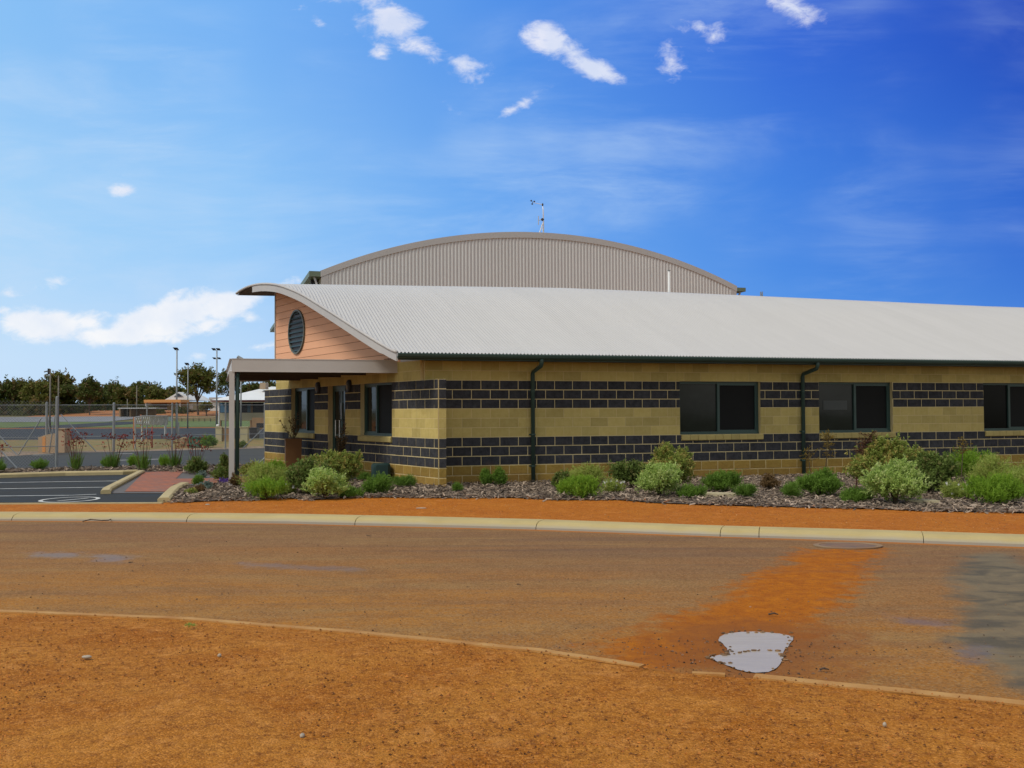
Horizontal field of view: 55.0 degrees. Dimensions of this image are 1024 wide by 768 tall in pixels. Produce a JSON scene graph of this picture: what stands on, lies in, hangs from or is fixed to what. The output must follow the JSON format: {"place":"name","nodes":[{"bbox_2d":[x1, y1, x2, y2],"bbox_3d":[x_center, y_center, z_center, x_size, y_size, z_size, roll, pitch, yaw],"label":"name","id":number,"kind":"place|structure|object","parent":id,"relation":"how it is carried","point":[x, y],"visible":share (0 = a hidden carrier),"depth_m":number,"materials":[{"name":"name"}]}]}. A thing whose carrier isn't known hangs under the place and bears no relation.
{"place":"outdoors","nodes":[
{"label":"outdoors","id":0,"kind":"place"},
{"bbox_2d":[0,416,135,421],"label":"pale court","id":1,"kind":"object","parent":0,"point":[83,419],"visible":0.62,"depth_m":148.98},
{"bbox_2d":[14,422,132,427],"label":"court","id":2,"kind":"object","parent":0,"point":[91,424],"visible":0.56,"depth_m":118.26,"materials":[{"name":"green"}]},
{"bbox_2d":[0,474,162,501],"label":"car park","id":3,"kind":"structure","parent":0,"point":[50,485],"depth_m":19.45,"materials":[{"name":"asphalt"}]},
{"bbox_2d":[0,481,99,501],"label":"parking marking","id":4,"kind":"object","parent":3,"relation":"on","point":[56,495],"visible":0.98,"depth_m":18.22,"materials":[{"name":"white paint"}]},
{"bbox_2d":[0,470,137,477],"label":"car park kerb","id":5,"kind":"object","parent":3,"relation":"on","point":[63,473],"visible":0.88,"depth_m":24.10,"materials":[{"name":"concrete"}]},
{"bbox_2d":[101,470,144,493],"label":"island kerb","id":6,"kind":"structure","parent":3,"relation":"on","point":[108,489],"depth_m":20.86,"materials":[{"name":"concrete"}]},
{"bbox_2d":[157,482,188,502],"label":"bed kerb","id":7,"kind":"structure","parent":3,"relation":"on","point":[167,495],"depth_m":17.90,"materials":[{"name":"concrete"}]},
{"bbox_2d":[26,410,215,416],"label":"bank","id":8,"kind":"structure","parent":0,"point":[168,413],"depth_m":166.50,"materials":[{"name":"soil"}]},
{"bbox_2d":[73,374,103,414],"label":"eucalypt tree","id":9,"kind":"object","parent":8,"relation":"on","point":[89,389],"visible":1,"depth_m":164.44,"materials":[{"name":"green plant"}]},
{"bbox_2d":[174,362,218,414],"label":"eucalypt tree","id":10,"kind":"object","parent":8,"relation":"on","point":[200,377],"visible":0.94,"depth_m":162.35,"materials":[{"name":"green plant"}]},
{"bbox_2d":[0,421,249,427],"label":"field","id":11,"kind":"structure","parent":0,"point":[205,424],"depth_m":124.92,"materials":[{"name":"green plant"}]},
{"bbox_2d":[1,415,249,427],"bbox_3d":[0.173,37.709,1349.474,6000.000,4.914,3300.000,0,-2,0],"label":"ground","id":12,"kind":"structure","parent":0,"point":[148,420],"depth_m":144.64,"materials":[{"name":"soil"}]},
{"bbox_2d":[0,374,23,415],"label":"eucalypt tree","id":13,"kind":"object","parent":12,"relation":"on","point":[5,394],"visible":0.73,"depth_m":166.96,"materials":[{"name":"green plant"}]},
{"bbox_2d":[3,377,34,414],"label":"eucalypt tree","id":14,"kind":"object","parent":12,"relation":"on","point":[20,384],"visible":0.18,"depth_m":168.73,"materials":[{"name":"green plant"}]},
{"bbox_2d":[7,378,67,415],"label":"eucalypt tree","id":15,"kind":"object","parent":12,"relation":"on","point":[37,392],"visible":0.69,"depth_m":164.87,"materials":[{"name":"green plant"}]},
{"bbox_2d":[41,367,78,387],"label":"eucalypt tree","id":16,"kind":"object","parent":12,"relation":"on","point":[63,378],"visible":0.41,"depth_m":177.44,"materials":[{"name":"green plant"}]},
{"bbox_2d":[51,382,91,413],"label":"eucalypt tree","id":17,"kind":"object","parent":12,"relation":"on","point":[67,399],"visible":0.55,"depth_m":170.68,"materials":[{"name":"green plant"}]},
{"bbox_2d":[76,389,125,410],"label":"eucalypt tree","id":18,"kind":"object","parent":12,"relation":"on","point":[106,395],"visible":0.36,"depth_m":185.08,"materials":[{"name":"green plant"}]},
{"bbox_2d":[98,377,121,409],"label":"eucalypt tree","id":19,"kind":"object","parent":12,"relation":"on","point":[108,387],"visible":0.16,"depth_m":198.72,"materials":[{"name":"green plant"}]},
{"bbox_2d":[106,382,144,410],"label":"eucalypt tree","id":20,"kind":"object","parent":12,"relation":"on","point":[122,394],"visible":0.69,"depth_m":188.81,"materials":[{"name":"green plant"}]},
{"bbox_2d":[118,408,166,416],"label":"dugout","id":21,"kind":"object","parent":12,"relation":"on","point":[140,411],"visible":0.79,"depth_m":159.35,"materials":[{"name":"grey metal"}]},
{"bbox_2d":[126,380,162,401],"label":"eucalypt tree","id":22,"kind":"object","parent":12,"relation":"on","point":[139,383],"visible":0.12,"depth_m":203.95,"materials":[{"name":"green plant"}]},
{"bbox_2d":[141,383,171,405],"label":"eucalypt tree","id":23,"kind":"object","parent":12,"relation":"on","point":[154,392],"visible":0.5,"depth_m":199.15,"materials":[{"name":"green plant"}]},
{"bbox_2d":[144,392,209,409],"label":"white house","id":24,"kind":"structure","parent":12,"relation":"on","point":[192,404],"depth_m":173.97,"materials":[{"name":"paint"}]},
{"bbox_2d":[198,400,214,415],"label":"eucalypt tree","id":25,"kind":"object","parent":12,"relation":"on","point":[205,405],"visible":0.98,"depth_m":159.77,"materials":[{"name":"green plant"}]},
{"bbox_2d":[213,368,242,396],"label":"eucalypt tree","id":26,"kind":"object","parent":12,"relation":"on","point":[222,381],"visible":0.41,"depth_m":189.08,"materials":[{"name":"green plant"}]},
{"bbox_2d":[239,382,264,392],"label":"eucalypt tree","id":27,"kind":"object","parent":12,"relation":"on","point":[251,386],"visible":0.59,"depth_m":184.21,"materials":[{"name":"green plant"}]},
{"bbox_2d":[226,283,1023,486],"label":"club building","id":28,"kind":"structure","parent":12,"relation":"on","point":[441,385],"depth_m":22.93,"materials":[{"name":"concrete"}]},
{"bbox_2d":[289,387,314,438],"bbox_3d":[-5.514,0.764,26.155,0.220,1.335,1.772,1,-2,-33],"label":"window","id":29,"kind":"structure","parent":28,"relation":"in","point":[304,397],"depth_m":26.20,"materials":[{"name":"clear glass"}]},
{"bbox_2d":[333,385,344,452],"bbox_3d":[-4.223,1.134,24.232,0.163,2.195,1.070,1,-2,-33],"label":"door","id":30,"kind":"structure","parent":28,"relation":"in","point":[338,391],"depth_m":24.44,"materials":[{"name":"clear glass"}]},
{"bbox_2d":[358,382,391,442],"bbox_3d":[-3.044,0.644,22.323,0.220,1.335,1.752,1,-2,-33],"label":"window","id":31,"kind":"structure","parent":28,"relation":"in","point":[377,396],"depth_m":22.48,"materials":[{"name":"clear glass"}]},
{"bbox_2d":[680,381,763,440],"bbox_3d":[4.758,0.611,22.444,2.094,1.335,0.210,0,-2,-17],"label":"window","id":32,"kind":"structure","parent":28,"relation":"in","point":[717,410],"depth_m":22.49,"materials":[{"name":"black glass"}]},
{"bbox_2d":[819,382,895,438],"bbox_3d":[8.214,0.625,23.494,2.098,1.335,0.210,0,-2,-17],"label":"window","id":33,"kind":"structure","parent":28,"relation":"in","point":[845,408],"depth_m":23.56,"materials":[{"name":"black glass"}]},
{"bbox_2d":[983,383,1023,435],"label":"window","id":34,"kind":"structure","parent":28,"relation":"in","point":[1003,402],"depth_m":24.85,"materials":[{"name":"black glass"}]},
{"bbox_2d":[0,428,263,439],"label":"court","id":35,"kind":"object","parent":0,"point":[198,432],"depth_m":78.44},
{"bbox_2d":[44,369,50,433],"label":"power pole","id":36,"kind":"object","parent":35,"relation":"on","point":[48,371],"visible":0.88,"depth_m":74.97,"materials":[{"name":"brown wood"}]},
{"bbox_2d":[144,400,188,437],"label":"shelter","id":37,"kind":"object","parent":35,"relation":"on","point":[166,401],"visible":0.86,"depth_m":60.23,"materials":[{"name":"orange paint"}]},
{"bbox_2d":[173,347,178,433],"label":"floodlight pole","id":38,"kind":"object","parent":35,"relation":"on","point":[176,348],"visible":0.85,"depth_m":66.01,"materials":[{"name":"metal"}]},
{"bbox_2d":[211,348,220,424],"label":"floodlight pole","id":39,"kind":"object","parent":35,"relation":"on","point":[217,358],"visible":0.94,"depth_m":72.00,"materials":[{"name":"metal"}]},
{"bbox_2d":[0,439,263,451],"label":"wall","id":40,"kind":"structure","parent":0,"point":[158,445],"depth_m":48.26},
{"bbox_2d":[0,446,263,456],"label":"rubble strip","id":41,"kind":"object","parent":40,"relation":"on","point":[21,453],"visible":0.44,"depth_m":39.97,"materials":[{"name":"gravel"}]},
{"bbox_2d":[38,433,54,452],"bbox_3d":[-18.209,2.323,38.910,0.721,0.784,0.810,0,-2,0],"label":"meter cabinet","id":42,"kind":"object","parent":41,"relation":"on","point":[47,439],"visible":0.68,"depth_m":38.51,"materials":[{"name":"beige paint"}]},
{"bbox_2d":[58,428,71,452],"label":"pillar","id":43,"kind":"structure","parent":41,"relation":"on","point":[62,449],"depth_m":38.52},
{"bbox_2d":[0,402,264,454],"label":"chain link fence","id":44,"kind":"object","parent":40,"relation":"on","point":[47,424],"visible":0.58,"depth_m":39.86,"materials":[{"name":"metal"}]},
{"bbox_2d":[133,415,178,448],"bbox_3d":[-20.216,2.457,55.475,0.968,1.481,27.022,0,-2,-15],"label":"sign","id":45,"kind":"object","parent":40,"relation":"on","point":[163,421],"visible":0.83,"depth_m":54.59,"materials":[{"name":"grey metal"}]},
{"bbox_2d":[198,433,217,447],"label":"shrub","id":46,"kind":"object","parent":40,"relation":"on","point":[209,440],"visible":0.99,"depth_m":43.16,"materials":[{"name":"plant"}]},
{"bbox_2d":[215,424,249,441],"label":"gateway","id":47,"kind":"object","parent":40,"relation":"on","point":[242,431],"visible":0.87,"depth_m":52.95,"materials":[{"name":"brown brick"}]},
{"bbox_2d":[0,462,264,475],"bbox_3d":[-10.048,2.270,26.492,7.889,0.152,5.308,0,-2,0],"label":"strip mulch","id":48,"kind":"object","parent":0,"point":[122,467],"visible":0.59,"depth_m":26.08,"materials":[{"name":"brown wood"}]},
{"bbox_2d":[29,458,49,468],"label":"shrub","id":49,"kind":"object","parent":48,"relation":"on","point":[40,463],"visible":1,"depth_m":26.15,"materials":[{"name":"plant"}]},
{"bbox_2d":[61,428,92,470],"bbox_3d":[-11.565,1.732,26.060,0.736,1.173,0.660,0,-2,0],"label":"kangaroo paw","id":50,"kind":"object","parent":48,"relation":"on","point":[75,464],"visible":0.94,"depth_m":26.03,"materials":[{"name":"plant"}]},
{"bbox_2d":[97,432,127,467],"bbox_3d":[-10.918,1.828,26.938,0.998,1.026,0.567,-1,-2,14],"label":"kangaroo paw","id":51,"kind":"object","parent":48,"relation":"on","point":[113,461],"visible":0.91,"depth_m":26.92,"materials":[{"name":"plant"}]},
{"bbox_2d":[126,430,155,469],"bbox_3d":[-9.874,1.755,26.066,0.706,1.112,0.759,-1,-2,24],"label":"kangaroo paw","id":52,"kind":"object","parent":48,"relation":"on","point":[143,462],"visible":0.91,"depth_m":26.11,"materials":[{"name":"plant"}]},
{"bbox_2d":[160,433,192,467],"bbox_3d":[-9.318,1.847,27.243,0.856,0.991,0.672,0,-2,0],"label":"kangaroo paw","id":53,"kind":"object","parent":48,"relation":"on","point":[173,461],"visible":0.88,"depth_m":27.16,"materials":[{"name":"plant"}]},
{"bbox_2d":[183,456,208,473],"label":"shrub","id":54,"kind":"object","parent":48,"relation":"on","point":[196,464],"visible":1,"depth_m":24.27,"materials":[{"name":"green plant"}]},
{"bbox_2d":[182,434,211,459],"bbox_3d":[-8.224,1.790,25.594,0.675,1.000,0.573,-1,-2,35],"label":"kangaroo paw","id":55,"kind":"object","parent":48,"relation":"on","point":[193,446],"visible":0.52,"depth_m":25.61,"materials":[{"name":"plant"}]},
{"bbox_2d":[0,448,264,469],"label":"driveway","id":56,"kind":"structure","parent":0,"point":[246,455],"depth_m":34.33,"materials":[{"name":"asphalt"}]},
{"bbox_2d":[125,471,248,491],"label":"brick path","id":57,"kind":"structure","parent":0,"point":[157,481],"depth_m":21.72,"materials":[{"name":"brick"}]},
{"bbox_2d":[209,466,234,479],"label":"shrub","id":58,"kind":"object","parent":57,"relation":"on","point":[221,472],"visible":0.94,"depth_m":21.89,"materials":[{"name":"green plant"}]},
{"bbox_2d":[216,452,228,467],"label":"shrub","id":59,"kind":"object","parent":57,"relation":"on","point":[224,460],"visible":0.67,"depth_m":22.71,"materials":[{"name":"green plant"}]},
{"bbox_2d":[111,471,356,492],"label":"grey paving","id":60,"kind":"structure","parent":0,"point":[123,488],"depth_m":20.84,"materials":[{"name":"brick"}]},
{"bbox_2d":[266,457,287,470],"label":"upright bush","id":61,"kind":"object","parent":60,"relation":"on","point":[276,462],"visible":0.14,"depth_m":20.68,"materials":[{"name":"plant"}]},
{"bbox_2d":[279,412,301,468],"bbox_3d":[-5.697,1.495,25.409,0.645,1.553,0.558,0,-2,0],"label":"planter","id":62,"kind":"object","parent":60,"relation":"on","point":[293,448],"visible":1,"depth_m":25.25,"materials":[{"name":"metal"}]},
{"bbox_2d":[335,423,348,454],"bbox_3d":[-4.066,1.562,23.218,0.404,1.280,0.435,0,-2,0],"label":"planter","id":63,"kind":"object","parent":60,"relation":"on","point":[340,446],"visible":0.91,"depth_m":23.20,"materials":[{"name":"ceramic"}]},
{"bbox_2d":[212,383,275,428],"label":"house","id":64,"kind":"structure","parent":0,"point":[255,398],"depth_m":92.77,"materials":[{"name":"white paint"}]},
{"bbox_2d":[0,521,1023,702],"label":"road","id":65,"kind":"structure","parent":0,"point":[658,582],"depth_m":8.87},
{"bbox_2d":[0,512,1023,546],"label":"kerb","id":66,"kind":"structure","parent":65,"relation":"on","point":[981,539],"depth_m":13.37,"materials":[{"name":"concrete"}]},
{"bbox_2d":[4,534,1022,690],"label":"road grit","id":67,"kind":"object","parent":65,"relation":"on","point":[644,652],"visible":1,"depth_m":6.73,"materials":[{"name":"gravel"}]},
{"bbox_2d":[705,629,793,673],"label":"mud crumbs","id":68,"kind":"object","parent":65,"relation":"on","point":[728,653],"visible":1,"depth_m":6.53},
{"bbox_2d":[710,631,792,672],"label":"puddle","id":69,"kind":"object","parent":65,"relation":"on","point":[763,659],"visible":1,"depth_m":6.59,"materials":[{"name":"liquid"}]},
{"bbox_2d":[813,542,882,548],"bbox_3d":[3.956,1.901,11.579,0.800,0.012,0.560,0,-2,0],"label":"drain cover","id":70,"kind":"object","parent":65,"relation":"on","point":[848,545],"visible":1,"depth_m":11.57,"materials":[{"name":"concrete"}]},
{"bbox_2d":[0,612,1023,767],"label":"gravel verge","id":71,"kind":"structure","parent":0,"point":[183,726],"depth_m":5.21,"materials":[{"name":"gravel"}]},
{"bbox_2d":[0,427,1023,533],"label":"verge","id":72,"kind":"structure","parent":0,"point":[585,510],"depth_m":14.95,"materials":[{"name":"soil"}]},
{"bbox_2d":[0,396,58,467],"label":"side fence","id":73,"kind":"object","parent":72,"relation":"on","point":[56,418],"visible":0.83,"depth_m":27.44,"materials":[{"name":"metal"}]},
{"bbox_2d":[0,502,162,504],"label":"car park edge","id":74,"kind":"object","parent":72,"relation":"on","point":[91,503],"visible":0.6,"depth_m":16.57,"materials":[{"name":"concrete"}]},
{"bbox_2d":[270,232,745,331],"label":"sports hall","id":75,"kind":"structure","parent":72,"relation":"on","point":[525,259],"depth_m":53.36,"materials":[{"name":"metal"}]},
{"bbox_2d":[6,497,1021,529],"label":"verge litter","id":76,"kind":"object","parent":72,"relation":"on","point":[632,511],"visible":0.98,"depth_m":14.88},
{"bbox_2d":[163,467,1023,513],"bbox_3d":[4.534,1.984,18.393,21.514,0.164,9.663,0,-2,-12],"label":"mulch","id":77,"kind":"object","parent":72,"relation":"on","point":[516,488],"visible":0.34,"depth_m":17.32,"materials":[{"name":"brown wood"}]},
{"bbox_2d":[228,472,241,486],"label":"succulent","id":78,"kind":"object","parent":77,"relation":"on","point":[234,481],"visible":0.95,"depth_m":19.97,"materials":[{"name":"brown plant"}]},
{"bbox_2d":[233,459,290,499],"bbox_3d":[-4.387,1.709,17.891,1.225,0.698,2.080,0,-2,-21],"label":"wispy bush","id":79,"kind":"object","parent":77,"relation":"on","point":[265,481],"visible":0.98,"depth_m":17.37,"materials":[{"name":"green plant"}]},
{"bbox_2d":[276,482,297,494],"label":"daisy plant","id":80,"kind":"object","parent":77,"relation":"on","point":[291,487],"visible":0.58,"depth_m":17.98,"materials":[{"name":"green plant"}]},
{"bbox_2d":[283,449,363,497],"bbox_3d":[-3.525,1.613,18.020,1.454,0.887,2.224,0,-2,0],"label":"leafy shrub","id":81,"kind":"object","parent":77,"relation":"on","point":[330,472],"visible":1,"depth_m":17.91,"materials":[{"name":"green plant"}]},
{"bbox_2d":[335,485,365,497],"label":"bush","id":82,"kind":"object","parent":77,"relation":"on","point":[355,491],"visible":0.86,"depth_m":17.55,"materials":[{"name":"plant"}]},
{"bbox_2d":[361,471,396,492],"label":"rounded bush","id":83,"kind":"object","parent":77,"relation":"on","point":[380,482],"visible":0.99,"depth_m":18.06,"materials":[{"name":"plant"}]},
{"bbox_2d":[371,463,390,477],"bbox_3d":[-2.853,1.950,21.403,0.410,0.450,0.308,0,-2,-17],"label":"utility box","id":84,"kind":"object","parent":77,"relation":"on","point":[382,467],"visible":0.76,"depth_m":21.27,"materials":[{"name":"green plastic"}]},
{"bbox_2d":[376,465,387,475],"bbox_3d":[-2.810,1.880,21.262,0.260,0.240,0.008,0,-2,-17],"label":"door","id":85,"kind":"structure","parent":84,"relation":"in","point":[380,468],"depth_m":21.26,"materials":[{"name":"green plastic"}]},
{"bbox_2d":[391,472,419,486],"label":"grass tuft","id":86,"kind":"object","parent":77,"relation":"on","point":[407,480],"visible":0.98,"depth_m":19.59,"materials":[{"name":"plant"}]},
{"bbox_2d":[477,465,509,484],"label":"rounded bush","id":87,"kind":"object","parent":77,"relation":"on","point":[499,476],"visible":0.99,"depth_m":19.87,"materials":[{"name":"plant"}]},
{"bbox_2d":[550,460,608,498],"bbox_3d":[1.222,1.731,18.043,1.078,0.613,2.482,0,-2,7],"label":"wispy bush","id":88,"kind":"object","parent":77,"relation":"on","point":[582,481],"visible":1,"depth_m":17.18,"materials":[{"name":"green plant"}]},
{"bbox_2d":[601,477,627,492],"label":"daisy plant","id":89,"kind":"object","parent":77,"relation":"on","point":[610,485],"visible":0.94,"depth_m":17.97,"materials":[{"name":"green plant"}]},
{"bbox_2d":[607,440,696,496],"bbox_3d":[2.676,1.535,18.303,1.632,1.003,2.888,0,-2,0],"label":"leafy shrub","id":90,"kind":"object","parent":77,"relation":"on","point":[667,468],"visible":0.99,"depth_m":18.20,"materials":[{"name":"green plant"}]},
{"bbox_2d":[674,483,707,497],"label":"bush","id":91,"kind":"object","parent":77,"relation":"on","point":[690,490],"visible":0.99,"depth_m":17.00,"materials":[{"name":"plant"}]},
{"bbox_2d":[703,492,735,496],"bbox_3d":[3.639,1.955,17.279,0.615,0.085,0.264,-1,-2,11],"label":"slab","id":92,"kind":"object","parent":77,"relation":"on","point":[714,494],"depth_m":17.16,"materials":[{"name":"stone"}]},
{"bbox_2d":[698,468,743,491],"bbox_3d":[3.877,1.784,18.186,0.776,0.489,0.635,0,-2,-23],"label":"rounded bush","id":93,"kind":"object","parent":77,"relation":"on","point":[721,481],"visible":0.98,"depth_m":18.07,"materials":[{"name":"plant"}]},
{"bbox_2d":[732,481,759,496],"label":"grass tuft","id":94,"kind":"object","parent":77,"relation":"on","point":[744,489],"visible":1,"depth_m":16.93,"materials":[{"name":"plant"}]},
{"bbox_2d":[758,473,781,489],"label":"brown seedling","id":95,"kind":"object","parent":77,"relation":"on","point":[769,482],"visible":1,"depth_m":18.57,"materials":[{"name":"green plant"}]},
{"bbox_2d":[780,480,803,497],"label":"grass tuft","id":96,"kind":"object","parent":77,"relation":"on","point":[790,489],"visible":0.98,"depth_m":16.80,"materials":[{"name":"plant"}]},
{"bbox_2d":[795,466,844,495],"bbox_3d":[5.365,1.711,17.196,0.887,0.564,0.845,0,-2,-10],"label":"rounded bush","id":97,"kind":"object","parent":77,"relation":"on","point":[820,482],"visible":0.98,"depth_m":17.06,"materials":[{"name":"plant"}]},
{"bbox_2d":[820,430,837,465],"bbox_3d":[6.260,1.467,19.469,0.385,1.163,0.320,0,-2,0],"label":"sapling","id":98,"kind":"object","parent":77,"relation":"on","point":[828,438],"visible":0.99,"depth_m":19.47,"materials":[{"name":"green plant"}]},
{"bbox_2d":[837,485,874,502],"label":"bush","id":99,"kind":"object","parent":77,"relation":"on","point":[855,495],"visible":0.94,"depth_m":15.96,"materials":[{"name":"plant"}]},
{"bbox_2d":[851,430,877,487],"bbox_3d":[6.534,1.429,18.129,0.479,1.160,0.348,0,-2,0],"label":"sapling","id":100,"kind":"object","parent":77,"relation":"on","point":[864,445],"visible":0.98,"depth_m":18.16,"materials":[{"name":"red plant"}]},
{"bbox_2d":[842,430,961,503],"bbox_3d":[6.902,1.393,17.091,2.083,1.180,4.025,-1,-2,13],"label":"leafy shrub","id":101,"kind":"object","parent":77,"relation":"on","point":[894,468],"visible":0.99,"depth_m":17.62,"materials":[{"name":"green plant"}]},
{"bbox_2d":[908,499,939,503],"bbox_3d":[6.590,1.898,15.786,0.473,0.085,0.265,-1,-2,11],"label":"slab","id":102,"kind":"object","parent":77,"relation":"on","point":[925,500],"depth_m":15.67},
{"bbox_2d":[937,478,972,498],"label":"daisy plant","id":103,"kind":"object","parent":77,"relation":"on","point":[956,489],"visible":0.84,"depth_m":16.54,"materials":[{"name":"green plant"}]},
{"bbox_2d":[952,436,973,481],"bbox_3d":[8.915,1.532,19.439,0.390,1.006,0.347,-2,-2,40],"label":"sapling","id":104,"kind":"object","parent":77,"relation":"on","point":[963,448],"visible":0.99,"depth_m":19.46,"materials":[{"name":"green plant"}]},
{"bbox_2d":[948,446,993,479],"bbox_3d":[9.508,1.665,20.366,1.055,0.797,0.857,0,-2,0],"label":"upright bush","id":105,"kind":"object","parent":77,"relation":"on","point":[969,456],"visible":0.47,"depth_m":20.23,"materials":[{"name":"plant"}]},
{"bbox_2d":[961,452,1023,503],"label":"wispy bush","id":106,"kind":"object","parent":77,"relation":"on","point":[992,480],"visible":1,"depth_m":15.60,"materials":[{"name":"green plant"}]},
{"bbox_2d":[0,610,1023,706],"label":"edge strip","id":107,"kind":"object","parent":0,"point":[935,694],"visible":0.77,"depth_m":6.46,"materials":[{"name":"concrete"}]},
{"bbox_2d":[0,0,1023,409],"label":"sky","id":108,"kind":"structure","parent":0,"point":[161,161],"materials":[{"name":"blue"}]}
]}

